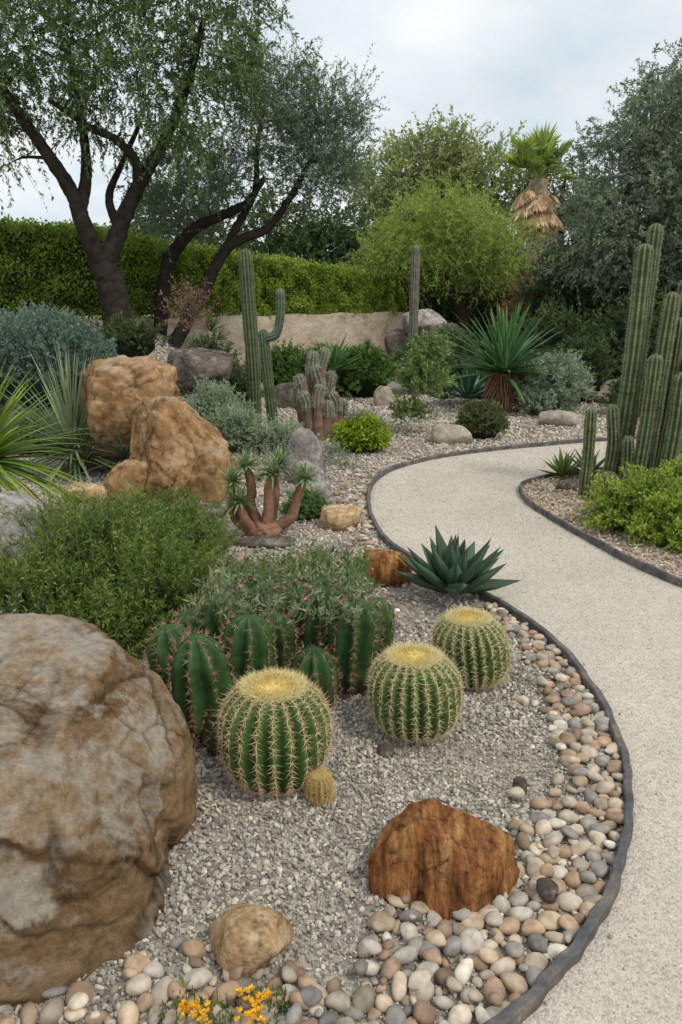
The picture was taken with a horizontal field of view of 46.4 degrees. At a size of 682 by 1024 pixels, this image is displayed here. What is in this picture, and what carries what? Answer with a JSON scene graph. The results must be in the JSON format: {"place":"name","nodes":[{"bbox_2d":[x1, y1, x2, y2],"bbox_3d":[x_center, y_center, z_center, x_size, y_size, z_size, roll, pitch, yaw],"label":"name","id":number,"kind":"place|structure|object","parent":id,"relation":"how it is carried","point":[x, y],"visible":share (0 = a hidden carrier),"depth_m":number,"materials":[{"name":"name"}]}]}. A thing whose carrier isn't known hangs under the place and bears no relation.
{"place":"outdoors","nodes":[
{"label":"outdoors","id":0,"kind":"place"},
{"bbox_2d":[192,504,227,518],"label":"flat stone","id":1,"kind":"object","parent":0,"point":[214,511],"visible":0.34,"depth_m":5.91,"materials":[{"name":"grey stone"}]},
{"bbox_2d":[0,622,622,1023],"bbox_3d":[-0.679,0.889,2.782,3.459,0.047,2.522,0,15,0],"label":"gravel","id":2,"kind":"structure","parent":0,"point":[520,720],"depth_m":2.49,"materials":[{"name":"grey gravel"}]},
{"bbox_2d":[0,313,638,1023],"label":"ground","id":3,"kind":"structure","parent":0,"point":[416,613],"depth_m":2.59,"materials":[{"name":"grey gravel"}]},
{"bbox_2d":[0,593,27,614],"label":"groundcover shrub","id":4,"kind":"object","parent":3,"relation":"on","point":[3,610],"visible":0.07,"depth_m":3.61,"materials":[{"name":"green plant"}]},
{"bbox_2d":[0,491,63,592],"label":"pale boulder","id":5,"kind":"object","parent":3,"relation":"on","point":[10,500],"visible":0.22,"depth_m":4.12,"materials":[{"name":"grey stone"}]},
{"bbox_2d":[0,356,105,512],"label":"spiky yucca","id":6,"kind":"object","parent":3,"relation":"on","point":[8,448],"visible":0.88,"depth_m":4.84,"materials":[{"name":"green plant"}]},
{"bbox_2d":[0,297,118,408],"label":"blue dome shrub","id":7,"kind":"object","parent":3,"relation":"on","point":[35,338],"visible":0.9,"depth_m":9.07,"materials":[{"name":"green plant"}]},
{"bbox_2d":[61,482,107,502],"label":"tan rock","id":8,"kind":"object","parent":3,"relation":"on","point":[91,488],"visible":0.52,"depth_m":6.28,"materials":[{"name":"beige stone"}]},
{"bbox_2d":[0,326,175,494],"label":"narrow leaf yucca","id":9,"kind":"object","parent":3,"relation":"on","point":[73,421],"visible":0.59,"depth_m":7.12,"materials":[{"name":"green plant"}]},
{"bbox_2d":[0,305,184,454],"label":"dark shrub","id":10,"kind":"object","parent":3,"relation":"on","point":[132,341],"visible":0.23,"depth_m":10.56,"materials":[{"name":"green plant"}]},
{"bbox_2d":[0,613,199,1013],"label":"boulder","id":11,"kind":"object","parent":3,"relation":"on","point":[99,785],"visible":0.94,"depth_m":2.09,"materials":[{"name":"brown stone"}]},
{"bbox_2d":[0,472,243,663],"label":"rosemary shrub","id":12,"kind":"object","parent":3,"relation":"on","point":[120,572],"visible":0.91,"depth_m":3.89,"materials":[{"name":"green plant"}]},
{"bbox_2d":[104,459,149,500],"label":"boulder","id":13,"kind":"object","parent":3,"relation":"on","point":[116,474],"visible":0.45,"depth_m":6.32,"materials":[{"name":"brown stone"}]},
{"bbox_2d":[79,355,183,466],"bbox_3d":[-1.920,-0.898,7.296,0.994,1.033,0.923,0,15,0],"label":"boulder","id":14,"kind":"object","parent":3,"relation":"on","point":[124,379],"visible":0.58,"depth_m":6.89,"materials":[{"name":"brown stone"}]},
{"bbox_2d":[0,0,329,329],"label":"olive tree","id":15,"kind":"object","parent":3,"relation":"on","point":[113,296],"visible":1,"depth_m":10.74,"materials":[{"name":"green plant"}]},
{"bbox_2d":[129,396,237,500],"bbox_3d":[-1.361,-0.416,6.701,0.788,1.149,0.849,-10,18,-32],"label":"boulder","id":16,"kind":"object","parent":3,"relation":"on","point":[173,438],"visible":0.5,"depth_m":6.38,"materials":[{"name":"brown stone"}]},
{"bbox_2d":[153,272,221,331],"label":"dry shrub","id":17,"kind":"object","parent":3,"relation":"on","point":[192,305],"visible":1,"depth_m":10.44,"materials":[{"name":"brown plant"}]},
{"bbox_2d":[167,348,233,395],"bbox_3d":[-1.712,-1.696,9.623,0.795,0.550,0.674,0,15,0],"label":"grey boulder","id":18,"kind":"object","parent":3,"relation":"on","point":[210,365],"visible":0.69,"depth_m":9.36,"materials":[{"name":"grey stone"}]},
{"bbox_2d":[0,214,407,320],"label":"clipped hedge","id":19,"kind":"object","parent":3,"relation":"on","point":[47,263],"visible":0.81,"depth_m":13.61,"materials":[{"name":"green plant"}]},
{"bbox_2d":[179,307,231,333],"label":"shrub","id":20,"kind":"object","parent":3,"relation":"on","point":[213,322],"visible":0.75,"depth_m":11.28,"materials":[{"name":"green plant"}]},
{"bbox_2d":[7,311,405,369],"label":"garden wall","id":21,"kind":"structure","parent":3,"relation":"on","point":[308,330],"depth_m":16.61,"materials":[{"name":"paint"}]},
{"bbox_2d":[185,448,230,503],"bbox_3d":[-1.054,-0.270,6.462,0.452,0.489,0.391,11,19,35],"label":"boulder","id":22,"kind":"object","parent":3,"relation":"on","point":[208,464],"visible":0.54,"depth_m":6.28,"materials":[{"name":"brown stone"}]},
{"bbox_2d":[181,326,263,408],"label":"green shrub","id":23,"kind":"object","parent":3,"relation":"on","point":[238,377],"visible":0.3,"depth_m":10.53,"materials":[{"name":"green plant"}]},
{"bbox_2d":[238,249,261,422],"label":"columnar cactus","id":24,"kind":"object","parent":3,"relation":"on","point":[248,308],"visible":0.94,"depth_m":9.79,"materials":[{"name":"green plant"}]},
{"bbox_2d":[209,902,292,976],"bbox_3d":[-0.231,1.074,1.995,0.217,0.166,0.182,0,15,0],"label":"tan rock","id":25,"kind":"object","parent":3,"relation":"on","point":[250,939],"visible":0.94,"depth_m":1.93,"materials":[{"name":"beige stone"}]},
{"bbox_2d":[180,375,324,459],"bbox_3d":[-1.080,-0.966,8.465,1.769,0.933,1.027,11,19,36],"label":"silver shrub","id":26,"kind":"object","parent":3,"relation":"on","point":[235,426],"visible":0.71,"depth_m":8.26,"materials":[{"name":"green plant"}]},
{"bbox_2d":[113,23,395,347],"bbox_3d":[-1.394,-5.012,12.528,4.516,4.782,2.898,0,15,0],"label":"leaning olive tree","id":27,"kind":"object","parent":3,"relation":"on","point":[297,126],"visible":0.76,"depth_m":12.27,"materials":[{"name":"green plant"}]},
{"bbox_2d":[233,535,294,547],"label":"flat stone","id":28,"kind":"object","parent":3,"relation":"on","point":[279,541],"visible":0.79,"depth_m":5.22,"materials":[{"name":"grey stone"}]},
{"bbox_2d":[214,445,324,536],"bbox_3d":[-0.484,-0.121,5.420,0.744,0.661,0.387,-3,16,-11],"label":"pachypodium","id":29,"kind":"object","parent":3,"relation":"on","point":[240,506],"visible":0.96,"depth_m":5.38,"materials":[{"name":"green plant"}]},
{"bbox_2d":[141,578,398,756],"bbox_3d":[-0.288,0.553,3.259,1.089,0.470,0.700,-13,20,-39],"label":"spiny cactus clump","id":30,"kind":"object","parent":3,"relation":"on","point":[199,669],"visible":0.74,"depth_m":3.10,"materials":[{"name":"green plant"}]},
{"bbox_2d":[258,289,284,427],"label":"columnar cactus","id":31,"kind":"object","parent":3,"relation":"on","point":[265,338],"visible":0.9,"depth_m":9.01,"materials":[{"name":"green plant"}]},
{"bbox_2d":[212,665,338,800],"bbox_3d":[-0.225,0.743,2.693,0.448,0.412,0.453,0,15,0],"label":"barrel cactus","id":32,"kind":"object","parent":3,"relation":"on","point":[274,734],"visible":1,"depth_m":2.57,"materials":[{"name":"green plant"}]},
{"bbox_2d":[181,550,378,630],"bbox_3d":[-0.236,0.343,3.259,0.774,0.273,0.582,0,15,0],"label":"shrub","id":33,"kind":"object","parent":3,"relation":"on","point":[226,588],"visible":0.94,"depth_m":3.23,"materials":[{"name":"green plant"}]},
{"bbox_2d":[274,382,294,408],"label":"dark rock","id":34,"kind":"object","parent":3,"relation":"on","point":[283,393],"visible":0.4,"depth_m":11.42,"materials":[{"name":"grey stone"}]},
{"bbox_2d":[115,149,468,313],"bbox_3d":[-1.329,-7.362,22.734,10.280,5.634,4.526,-2,15,-6],"label":"background tree","id":35,"kind":"object","parent":3,"relation":"on","point":[306,239],"visible":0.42,"depth_m":22.01,"materials":[{"name":"green plant"}]},
{"bbox_2d":[206,535,383,601],"bbox_3d":[-0.207,0.423,3.805,0.816,0.635,0.692,0,15,0],"label":"crown of thorns","id":36,"kind":"object","parent":3,"relation":"on","point":[313,565],"visible":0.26,"depth_m":3.81,"materials":[{"name":"green plant"}]},
{"bbox_2d":[282,427,325,483],"bbox_3d":[-0.328,-0.407,7.005,0.363,0.669,0.282,3,16,10],"label":"grey rock","id":37,"kind":"object","parent":3,"relation":"on","point":[303,444],"visible":0.48,"depth_m":6.86,"materials":[{"name":"grey stone"}]},
{"bbox_2d":[278,484,332,520],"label":"green shrub","id":38,"kind":"object","parent":3,"relation":"on","point":[312,504],"visible":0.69,"depth_m":5.83,"materials":[{"name":"green plant"}]},
{"bbox_2d":[0,447,624,1023],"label":"river pebbles","id":39,"kind":"object","parent":3,"relation":"on","point":[450,937],"visible":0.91,"depth_m":2.02,"materials":[{"name":"stone"}]},
{"bbox_2d":[157,975,289,1023],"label":"yellow flowers","id":40,"kind":"object","parent":39,"relation":"on","point":[265,995],"visible":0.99,"depth_m":1.79,"materials":[{"name":"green plant"}]},
{"bbox_2d":[536,877,558,903],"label":"stone","id":41,"kind":"object","parent":39,"relation":"on","point":[547,889],"visible":1,"depth_m":2.13,"materials":[{"name":"grey stone"}]},
{"bbox_2d":[293,460,332,498],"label":"grey rock","id":42,"kind":"object","parent":3,"relation":"on","point":[325,486],"visible":0.38,"depth_m":6.45,"materials":[{"name":"grey stone"}]},
{"bbox_2d":[81,395,552,555],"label":"scattered stones","id":43,"kind":"object","parent":3,"relation":"on","point":[260,491],"visible":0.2,"depth_m":9.14,"materials":[{"name":"grey stone"}]},
{"bbox_2d":[299,766,336,806],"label":"barrel cactus","id":44,"kind":"object","parent":3,"relation":"on","point":[319,785],"visible":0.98,"depth_m":2.57,"materials":[{"name":"yellow plant"}]},
{"bbox_2d":[291,347,349,439],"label":"clustered cactus","id":45,"kind":"object","parent":3,"relation":"on","point":[319,404],"visible":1,"depth_m":9.00,"materials":[{"name":"green plant"}]},
{"bbox_2d":[259,406,390,464],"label":"silver shrub","id":46,"kind":"object","parent":3,"relation":"on","point":[332,446],"visible":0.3,"depth_m":7.83,"materials":[{"name":"green plant"}]},
{"bbox_2d":[260,338,400,398],"bbox_3d":[-0.178,-2.223,12.637,2.449,1.060,1.349,0,15,0],"label":"green shrub","id":47,"kind":"object","parent":3,"relation":"on","point":[372,375],"visible":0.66,"depth_m":12.42,"materials":[{"name":"green plant"}]},
{"bbox_2d":[298,334,363,371],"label":"agave","id":48,"kind":"object","parent":3,"relation":"on","point":[333,364],"visible":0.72,"depth_m":12.02,"materials":[{"name":"green plant"}]},
{"bbox_2d":[65,523,604,1019],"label":"leaf litter","id":49,"kind":"object","parent":3,"relation":"on","point":[353,743],"visible":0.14,"depth_m":2.57,"materials":[{"name":"plant"}]},
{"bbox_2d":[215,421,462,569],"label":"weeds","id":50,"kind":"object","parent":3,"relation":"on","point":[262,477],"visible":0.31,"depth_m":5.01,"materials":[{"name":"green plant"}]},
{"bbox_2d":[320,505,361,530],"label":"tan rock","id":51,"kind":"object","parent":3,"relation":"on","point":[338,517],"visible":0.89,"depth_m":5.59,"materials":[{"name":"beige stone"}]},
{"bbox_2d":[328,410,395,453],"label":"bright shrub","id":52,"kind":"object","parent":3,"relation":"on","point":[369,433],"visible":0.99,"depth_m":8.19,"materials":[{"name":"green plant"}]},
{"bbox_2d":[373,386,392,405],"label":"beige rock","id":53,"kind":"object","parent":3,"relation":"on","point":[382,395],"visible":0.82,"depth_m":11.70,"materials":[{"name":"beige stone"}]},
{"bbox_2d":[377,744,393,757],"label":"stone","id":54,"kind":"object","parent":3,"relation":"on","point":[385,751],"visible":0.98,"depth_m":2.84,"materials":[{"name":"grey stone"}]},
{"bbox_2d":[362,549,411,587],"bbox_3d":[0.258,0.335,4.596,0.253,0.244,0.280,-5,16,-18],"label":"rust rock","id":55,"kind":"object","parent":3,"relation":"on","point":[385,564],"visible":0.59,"depth_m":4.48,"materials":[{"name":"brown stone"}]},
{"bbox_2d":[384,328,408,375],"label":"grey boulder","id":56,"kind":"object","parent":3,"relation":"on","point":[395,337],"visible":0.2,"depth_m":16.01,"materials":[{"name":"grey stone"}]},
{"bbox_2d":[408,244,419,342],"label":"columnar cactus","id":57,"kind":"object","parent":3,"relation":"on","point":[414,289],"visible":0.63,"depth_m":14.39,"materials":[{"name":"green plant"}]},
{"bbox_2d":[364,641,465,745],"bbox_3d":[0.277,0.673,2.982,0.404,0.367,0.410,0,15,0],"label":"barrel cactus","id":58,"kind":"object","parent":3,"relation":"on","point":[415,693],"visible":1,"depth_m":2.87,"materials":[{"name":"green plant"}]},
{"bbox_2d":[388,328,457,428],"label":"loose shrub","id":59,"kind":"object","parent":3,"relation":"on","point":[409,373],"visible":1,"depth_m":9.17,"materials":[{"name":"green plant"}]},
{"bbox_2d":[171,209,676,314],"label":"distant trees","id":60,"kind":"object","parent":3,"relation":"on","point":[457,272],"depth_m":30.97,"materials":[{"name":"green plant"}]},
{"bbox_2d":[402,309,446,335],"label":"grey boulder","id":61,"kind":"object","parent":3,"relation":"on","point":[428,316],"visible":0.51,"depth_m":15.78,"materials":[{"name":"grey stone"}]},
{"bbox_2d":[390,322,488,399],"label":"green shrub","id":62,"kind":"object","parent":3,"relation":"on","point":[402,352],"visible":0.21,"depth_m":13.23,"materials":[{"name":"green plant"}]},
{"bbox_2d":[419,377,463,399],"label":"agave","id":63,"kind":"object","parent":3,"relation":"on","point":[445,390],"visible":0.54,"depth_m":11.71,"materials":[{"name":"green plant"}]},
{"bbox_2d":[420,323,462,337],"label":"grey boulder","id":64,"kind":"object","parent":3,"relation":"on","point":[429,328],"visible":0.12,"depth_m":15.59,"materials":[{"name":"grey stone"}]},
{"bbox_2d":[367,798,519,922],"bbox_3d":[0.275,0.965,2.224,0.394,0.260,0.319,9,18,29],"label":"rust rock","id":65,"kind":"object","parent":3,"relation":"on","point":[440,859],"visible":0.91,"depth_m":2.15,"materials":[{"name":"brown stone"}]},
{"bbox_2d":[340,103,550,289],"bbox_3d":[3.494,-10.072,28.183,7.858,7.975,4.861,-3,16,-12],"label":"background tree","id":66,"kind":"object","parent":3,"relation":"on","point":[448,162],"visible":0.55,"depth_m":27.25,"materials":[{"name":"green plant"}]},
{"bbox_2d":[336,171,559,335],"bbox_3d":[2.642,-5.616,18.512,5.757,4.481,4.324,0,15,0],"label":"palo verde tree","id":67,"kind":"object","parent":3,"relation":"on","point":[432,233],"visible":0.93,"depth_m":18.00,"materials":[{"name":"green plant"}]},
{"bbox_2d":[430,423,472,444],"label":"beige rock","id":68,"kind":"object","parent":3,"relation":"on","point":[451,434],"visible":0.88,"depth_m":8.73,"materials":[{"name":"beige stone"}]},
{"bbox_2d":[395,525,520,596],"bbox_3d":[0.586,0.268,4.263,0.605,0.342,0.661,-9,18,-31],"label":"agave","id":69,"kind":"object","parent":3,"relation":"on","point":[452,568],"visible":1,"depth_m":4.19,"materials":[{"name":"green plant"}]},
{"bbox_2d":[438,367,486,398],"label":"agave","id":70,"kind":"object","parent":3,"relation":"on","point":[471,388],"visible":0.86,"depth_m":11.75,"materials":[{"name":"green plant"}]},
{"bbox_2d":[428,605,514,692],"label":"barrel cactus","id":71,"kind":"object","parent":3,"relation":"on","point":[474,643],"visible":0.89,"depth_m":3.26,"materials":[{"name":"green plant"}]},
{"bbox_2d":[452,398,509,439],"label":"dark ball shrub","id":72,"kind":"object","parent":3,"relation":"on","point":[484,419],"visible":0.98,"depth_m":9.01,"materials":[{"name":"green plant"}]},
{"bbox_2d":[378,241,607,350],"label":"dark shrubs","id":73,"kind":"object","parent":3,"relation":"on","point":[444,309],"visible":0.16,"depth_m":19.61,"materials":[{"name":"green plant"}]},
{"bbox_2d":[367,435,636,1023],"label":"steel edging","id":74,"kind":"object","parent":3,"relation":"on","point":[523,1007],"visible":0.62,"depth_m":2.43,"materials":[{"name":"grey metal"}]},
{"bbox_2d":[440,300,575,413],"bbox_3d":[2.190,-2.101,11.070,2.196,1.710,2.314,0,15,0],"label":"yucca","id":75,"kind":"object","parent":3,"relation":"on","point":[500,361],"visible":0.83,"depth_m":10.90,"materials":[{"name":"green plant"}]},
{"bbox_2d":[513,776,526,794],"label":"stone","id":76,"kind":"object","parent":3,"relation":"on","point":[520,781],"visible":0.72,"depth_m":2.63,"materials":[{"name":"grey stone"}]},
{"bbox_2d":[488,258,573,330],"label":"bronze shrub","id":77,"kind":"object","parent":3,"relation":"on","point":[520,291],"visible":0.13,"depth_m":16.34,"materials":[{"name":"green plant"}]},
{"bbox_2d":[502,121,578,282],"bbox_3d":[5.407,-7.786,22.920,2.568,6.336,2.180,-6,16,-20],"label":"fan palm","id":78,"kind":"object","parent":3,"relation":"on","point":[533,156],"visible":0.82,"depth_m":22.12,"materials":[{"name":"green plant"}]},
{"bbox_2d":[506,348,596,415],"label":"silver ball shrub","id":79,"kind":"object","parent":3,"relation":"on","point":[540,392],"visible":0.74,"depth_m":10.62,"materials":[{"name":"green plant"}]},
{"bbox_2d":[493,150,622,271],"bbox_3d":[7.855,-9.023,27.297,5.326,6.420,4.614,0,15,0],"label":"background tree","id":80,"kind":"object","parent":3,"relation":"on","point":[529,175],"visible":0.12,"depth_m":26.78,"materials":[{"name":"green plant"}]},
{"bbox_2d":[537,410,578,426],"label":"beige rock","id":81,"kind":"object","parent":3,"relation":"on","point":[559,418],"visible":0.89,"depth_m":9.93,"materials":[{"name":"beige stone"}]},
{"bbox_2d":[488,240,681,380],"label":"dark shrubs","id":82,"kind":"object","parent":3,"relation":"on","point":[562,310],"visible":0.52,"depth_m":14.26,"materials":[{"name":"green plant"}]},
{"bbox_2d":[516,37,681,317],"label":"grey olive tree","id":83,"kind":"object","parent":3,"relation":"on","point":[661,195],"visible":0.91,"depth_m":14.03,"materials":[{"name":"green plant"}]},
{"bbox_2d":[519,467,681,587],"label":"steel edging","id":84,"kind":"object","parent":3,"relation":"on","point":[659,573],"visible":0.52,"depth_m":5.17,"materials":[{"name":"grey metal"}]},
{"bbox_2d":[591,379,615,402],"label":"beige rock","id":85,"kind":"object","parent":3,"relation":"on","point":[603,387],"visible":0.12,"depth_m":12.01,"materials":[{"name":"beige stone"}]},
{"bbox_2d":[542,333,680,417],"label":"green shrub","id":86,"kind":"object","parent":3,"relation":"on","point":[598,361],"visible":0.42,"depth_m":11.80,"materials":[{"name":"green plant"}]},
{"bbox_2d":[0,321,639,669],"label":"gravel","id":87,"kind":"structure","parent":0,"point":[440,408],"depth_m":8.52,"materials":[{"name":"grey gravel"}]},
{"bbox_2d":[0,0,681,266],"label":"sky","id":88,"kind":"structure","parent":0,"point":[504,62],"materials":[{"name":"white"}]},
{"bbox_2d":[370,439,681,1023],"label":"gravel path","id":89,"kind":"structure","parent":0,"point":[657,1002],"depth_m":3.69,"materials":[{"name":"beige gravel"}]},
{"bbox_2d":[521,470,681,583],"bbox_3d":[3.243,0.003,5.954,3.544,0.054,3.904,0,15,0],"label":"gravel","id":90,"kind":"structure","parent":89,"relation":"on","point":[645,554],"depth_m":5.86,"materials":[{"name":"beige gravel"}]},
{"bbox_2d":[536,447,596,476],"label":"agave","id":91,"kind":"object","parent":90,"relation":"on","point":[560,466],"visible":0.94,"depth_m":7.07,"materials":[{"name":"green plant"}]},
{"bbox_2d":[555,479,577,490],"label":"dark rock","id":92,"kind":"object","parent":90,"relation":"on","point":[568,484],"visible":0.69,"depth_m":6.62,"materials":[{"name":"grey stone"}]},
{"bbox_2d":[564,447,604,475],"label":"agave","id":93,"kind":"object","parent":90,"relation":"on","point":[599,464],"visible":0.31,"depth_m":7.03,"materials":[{"name":"green plant"}]},
{"bbox_2d":[572,454,681,553],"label":"yellow green shrub","id":94,"kind":"object","parent":90,"relation":"on","point":[642,504],"visible":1,"depth_m":5.38,"materials":[{"name":"green plant"}]},
{"bbox_2d":[577,223,681,495],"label":"organ pipe cactus","id":95,"kind":"object","parent":90,"relation":"on","point":[658,438],"visible":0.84,"depth_m":6.35,"materials":[{"name":"green plant"}]}
]}

